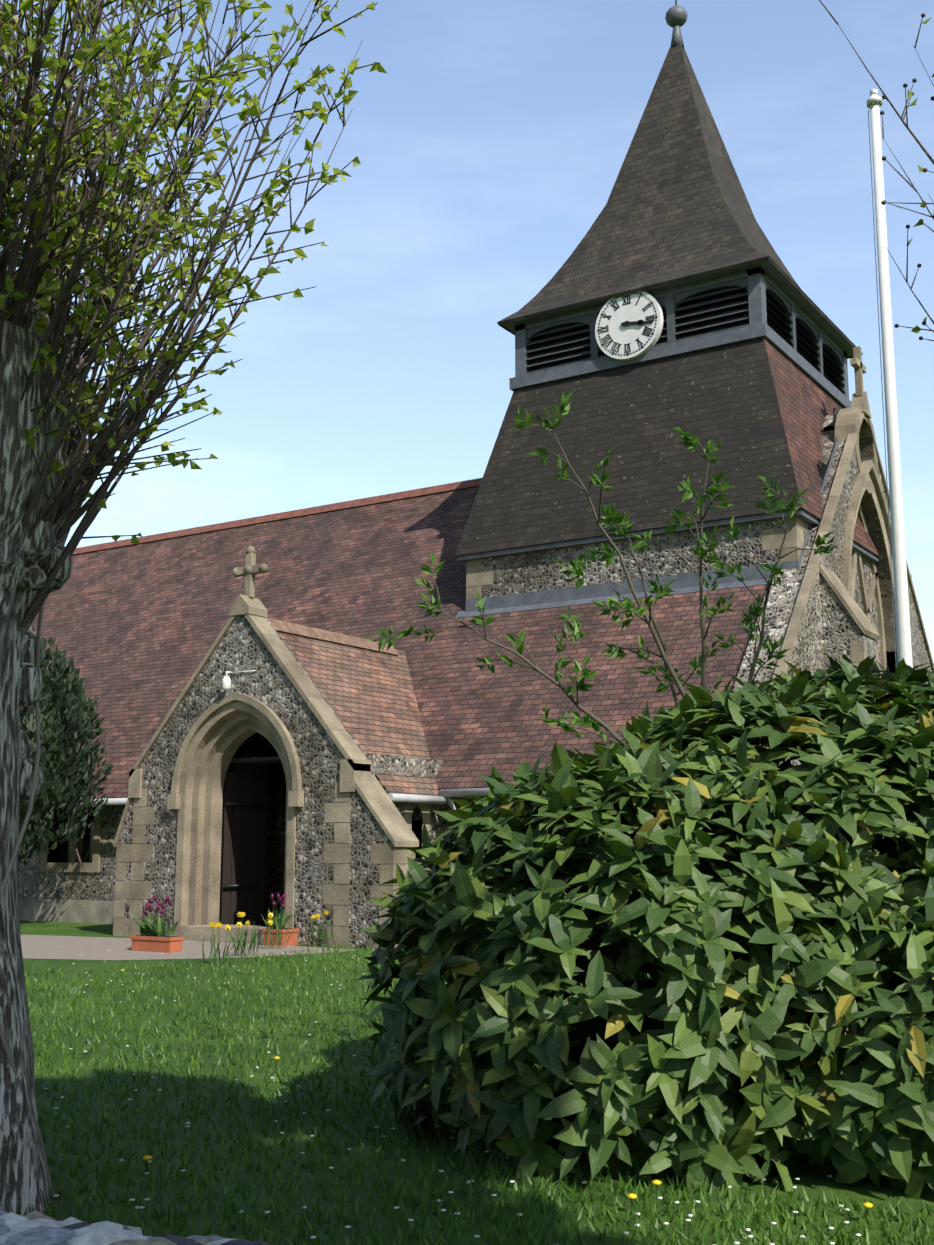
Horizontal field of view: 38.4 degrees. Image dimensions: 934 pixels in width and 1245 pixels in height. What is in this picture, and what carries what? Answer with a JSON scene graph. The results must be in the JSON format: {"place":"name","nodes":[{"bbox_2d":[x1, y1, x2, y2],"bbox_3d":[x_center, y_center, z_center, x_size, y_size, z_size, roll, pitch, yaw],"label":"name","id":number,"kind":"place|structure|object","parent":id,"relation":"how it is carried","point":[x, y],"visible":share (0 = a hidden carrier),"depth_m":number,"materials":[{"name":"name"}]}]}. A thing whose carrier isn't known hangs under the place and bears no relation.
{"place":"outdoors","nodes":[
{"label":"outdoors","id":0,"kind":"place"},
{"bbox_2d":[219,738,267,923],"bbox_3d":[-2.583,2.792,18.176,1.366,2.528,0.670,-6,-11,32],"label":"porch door","id":1,"kind":"structure","parent":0,"point":[243,857],"depth_m":18.43,"materials":[{"name":"brown wood"}]},
{"bbox_2d":[223,802,261,887],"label":"door hinges","id":2,"kind":"object","parent":1,"relation":"attached to","point":[238,885],"depth_m":18.30,"materials":[{"name":"black paint"}]},
{"bbox_2d":[228,756,282,769],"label":"lintel","id":3,"kind":"structure","parent":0,"point":[274,762],"depth_m":18.25,"materials":[{"name":"black wood"}]},
{"bbox_2d":[18,797,594,925],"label":"nave walls","id":4,"kind":"structure","parent":0,"point":[34,882],"depth_m":21.60,"materials":[{"name":"grey stone"}]},
{"bbox_2d":[40,806,101,871],"bbox_3d":[-6.437,3.456,22.228,1.400,1.320,0.330,-6,-11,32],"label":"nave window","id":5,"kind":"structure","parent":4,"relation":"in","point":[82,854],"depth_m":22.14,"materials":[{"name":"beige stone"}]},
{"bbox_2d":[403,803,430,869],"bbox_3d":[-0.771,2.730,17.757,0.350,1.070,0.680,-6,-11,32],"label":"window","id":6,"kind":"structure","parent":4,"relation":"attached to","point":[408,809],"depth_m":17.80,"materials":[{"name":"beige stone"}]},
{"bbox_2d":[267,618,398,654],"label":"ridge tiles","id":7,"kind":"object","parent":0,"point":[311,632],"depth_m":19.38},
{"bbox_2d":[234,631,438,795],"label":"porch roof","id":8,"kind":"structure","parent":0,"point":[369,696],"depth_m":18.62,"materials":[{"name":"brown tile"}]},
{"bbox_2d":[130,615,372,945],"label":"porch flint wall","id":9,"kind":"structure","parent":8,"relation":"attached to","point":[241,646],"depth_m":17.64,"materials":[{"name":"grey stone"}]},
{"bbox_2d":[222,670,254,689],"bbox_3d":[-3.008,0.764,17.777,0.473,0.254,0.158,-2,-10,11],"label":"porch lamp","id":10,"kind":"object","parent":9,"relation":"attached to","point":[226,682],"visible":1,"depth_m":17.75,"materials":[{"name":"white glass"}]},
{"bbox_2d":[128,546,371,946],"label":"porch stone trim","id":11,"kind":"structure","parent":9,"relation":"attached to","point":[221,731],"depth_m":17.92,"materials":[{"name":"beige stone"}]},
{"bbox_2d":[27,426,827,798],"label":"church roof","id":12,"kind":"structure","parent":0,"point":[135,630],"depth_m":22.86,"materials":[{"name":"brown tile"}]},
{"bbox_2d":[72,478,481,554],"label":"ridge tiles","id":13,"kind":"object","parent":12,"relation":"on","point":[322,508],"visible":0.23,"depth_m":27.04,"materials":[{"name":"red tile"}]},
{"bbox_2d":[67,788,488,834],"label":"gutters","id":14,"kind":"object","parent":12,"relation":"attached to","point":[444,796],"visible":0.31,"depth_m":17.61,"materials":[{"name":"grey metal"}]},
{"bbox_2d":[455,406,847,617],"bbox_3d":[2.967,-1.749,21.163,5.700,3.286,2.800,-6,-11,32],"label":"lead flashing","id":15,"kind":"object","parent":12,"relation":"on","point":[681,583],"visible":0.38,"depth_m":19.95,"materials":[{"name":"grey metal"}]},
{"bbox_2d":[467,519,881,677],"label":"flint wall","id":16,"kind":"structure","parent":12,"relation":"on","point":[527,572],"depth_m":19.91,"materials":[{"name":"grey stone"}]},
{"bbox_2d":[466,516,807,598],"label":"stone quoins","id":17,"kind":"object","parent":16,"relation":"attached to","point":[772,539],"visible":0.44,"depth_m":18.68,"materials":[{"name":"beige stone"}]},
{"bbox_2d":[455,337,911,577],"bbox_3d":[3.723,-2.337,22.457,5.680,2.917,5.680,-6,-11,32],"label":"tower skirt","id":18,"kind":"object","parent":12,"relation":"on","point":[762,407],"visible":0.5,"depth_m":20.26,"materials":[{"name":"brown tile"}]},
{"bbox_2d":[457,255,878,562],"bbox_3d":[3.723,-2.859,22.544,5.620,4.080,5.620,-6,-11,32],"label":"belfry frame","id":19,"kind":"object","parent":18,"relation":"on","point":[758,274],"visible":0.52,"depth_m":20.78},
{"bbox_2d":[595,291,662,360],"bbox_3d":[2.525,-4.638,20.948,1.120,1.120,0.120,-6,-11,32],"label":"clock face","id":20,"kind":"object","parent":19,"relation":"attached to","point":[617,331],"visible":0.67,"depth_m":20.87},
{"bbox_2d":[597,292,656,355],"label":"clock marks","id":21,"kind":"object","parent":20,"relation":"attached to","point":[638,323],"visible":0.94,"depth_m":20.86,"materials":[{"name":"black paint"}]},
{"bbox_2d":[497,43,862,358],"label":"spire","id":22,"kind":"structure","parent":19,"relation":"on","point":[677,205],"depth_m":22.21,"materials":[{"name":"brown tile"}]},
{"bbox_2d":[665,0,687,47],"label":"finial","id":23,"kind":"object","parent":22,"relation":"on","point":[676,17],"visible":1,"depth_m":23.74,"materials":[{"name":"grey metal"}]},
{"bbox_2d":[533,288,831,381],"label":"louvres","id":24,"kind":"object","parent":19,"relation":"in","point":[716,326],"depth_m":21.09,"materials":[{"name":"black wood"}]},
{"bbox_2d":[525,277,844,391],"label":"belfry openings","id":25,"kind":"object","parent":19,"relation":"in","point":[673,306],"visible":0.38,"depth_m":21.09,"materials":[{"name":"black wood"}]},
{"bbox_2d":[0,0,933,662],"label":"sky","id":26,"kind":"structure","parent":0,"point":[494,135],"materials":[{"name":"blue"}]},
{"bbox_2d":[5,920,933,1244],"bbox_3d":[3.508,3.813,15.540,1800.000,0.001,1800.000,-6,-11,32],"label":"ground","id":27,"kind":"structure","parent":0,"point":[812,1182],"depth_m":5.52,"materials":[{"name":"green plant"}]},
{"bbox_2d":[18,625,113,865],"bbox_3d":[-7.209,2.303,20.875,3.038,4.946,3.192,-6,-11,32],"label":"yew","id":28,"kind":"object","parent":27,"relation":"on","point":[66,731],"visible":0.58,"depth_m":20.49,"materials":[{"name":"green plant"}]},
{"bbox_2d":[19,898,113,923],"bbox_3d":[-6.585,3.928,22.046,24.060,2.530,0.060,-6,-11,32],"label":"nave plinth","id":29,"kind":"structure","parent":27,"relation":"on","point":[82,911],"depth_m":21.82,"materials":[{"name":"grey stone"}]},
{"bbox_2d":[0,1210,279,1244],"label":"wall","id":30,"kind":"structure","parent":27,"relation":"on","point":[34,1227],"depth_m":1.80,"materials":[{"name":"grey stone"}]},
{"bbox_2d":[21,934,354,959],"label":"gravel path","id":31,"kind":"structure","parent":27,"relation":"on","point":[71,947],"depth_m":15.86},
{"bbox_2d":[0,0,386,1215],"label":"lime","id":32,"kind":"object","parent":27,"relation":"on","point":[40,514],"depth_m":4.84,"materials":[{"name":"green plant"}]},
{"bbox_2d":[113,775,418,948],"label":"buttress","id":33,"kind":"structure","parent":27,"relation":"on","point":[398,831],"depth_m":16.35,"materials":[{"name":"beige stone"}]},
{"bbox_2d":[219,753,442,924],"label":"porch sides","id":34,"kind":"object","parent":27,"relation":"on","point":[402,765],"visible":0.19,"depth_m":17.82,"materials":[{"name":"grey stone"}]},
{"bbox_2d":[44,893,872,1244],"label":"flowers","id":35,"kind":"object","parent":27,"relation":"on","point":[150,939],"visible":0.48,"depth_m":15.53,"materials":[{"name":"yellow plant"}]},
{"bbox_2d":[367,391,835,746],"bbox_3d":[0.726,0.609,7.016,1.249,3.593,2.382,-17,-19,60],"label":"elder","id":36,"kind":"object","parent":27,"relation":"on","point":[616,518],"depth_m":7.04,"materials":[{"name":"green plant"}]},
{"bbox_2d":[354,653,933,1199],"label":"aucuba bush","id":37,"kind":"object","parent":27,"relation":"on","point":[704,955],"visible":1,"depth_m":5.04,"materials":[{"name":"green plant"}]},
{"bbox_2d":[732,346,933,766],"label":"gable","id":38,"kind":"structure","parent":27,"relation":"on","point":[808,646],"depth_m":20.00,"materials":[{"name":"beige stone"}]},
{"bbox_2d":[819,565,880,701],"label":"buttress","id":39,"kind":"structure","parent":27,"relation":"on","point":[841,630],"depth_m":18.17,"materials":[{"name":"grey stone"}]},
{"bbox_2d":[819,0,933,340],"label":"branches","id":40,"kind":"object","parent":27,"relation":"on","point":[884,96],"depth_m":6.50,"materials":[{"name":"brown wood"}]},
{"bbox_2d":[866,89,912,693],"bbox_3d":[3.122,-0.679,9.733,0.180,6.935,0.180,-6,-11,32],"label":"flagpole","id":41,"kind":"object","parent":27,"relation":"on","point":[901,597],"visible":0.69,"depth_m":9.86,"materials":[{"name":"white metal"}]}
]}

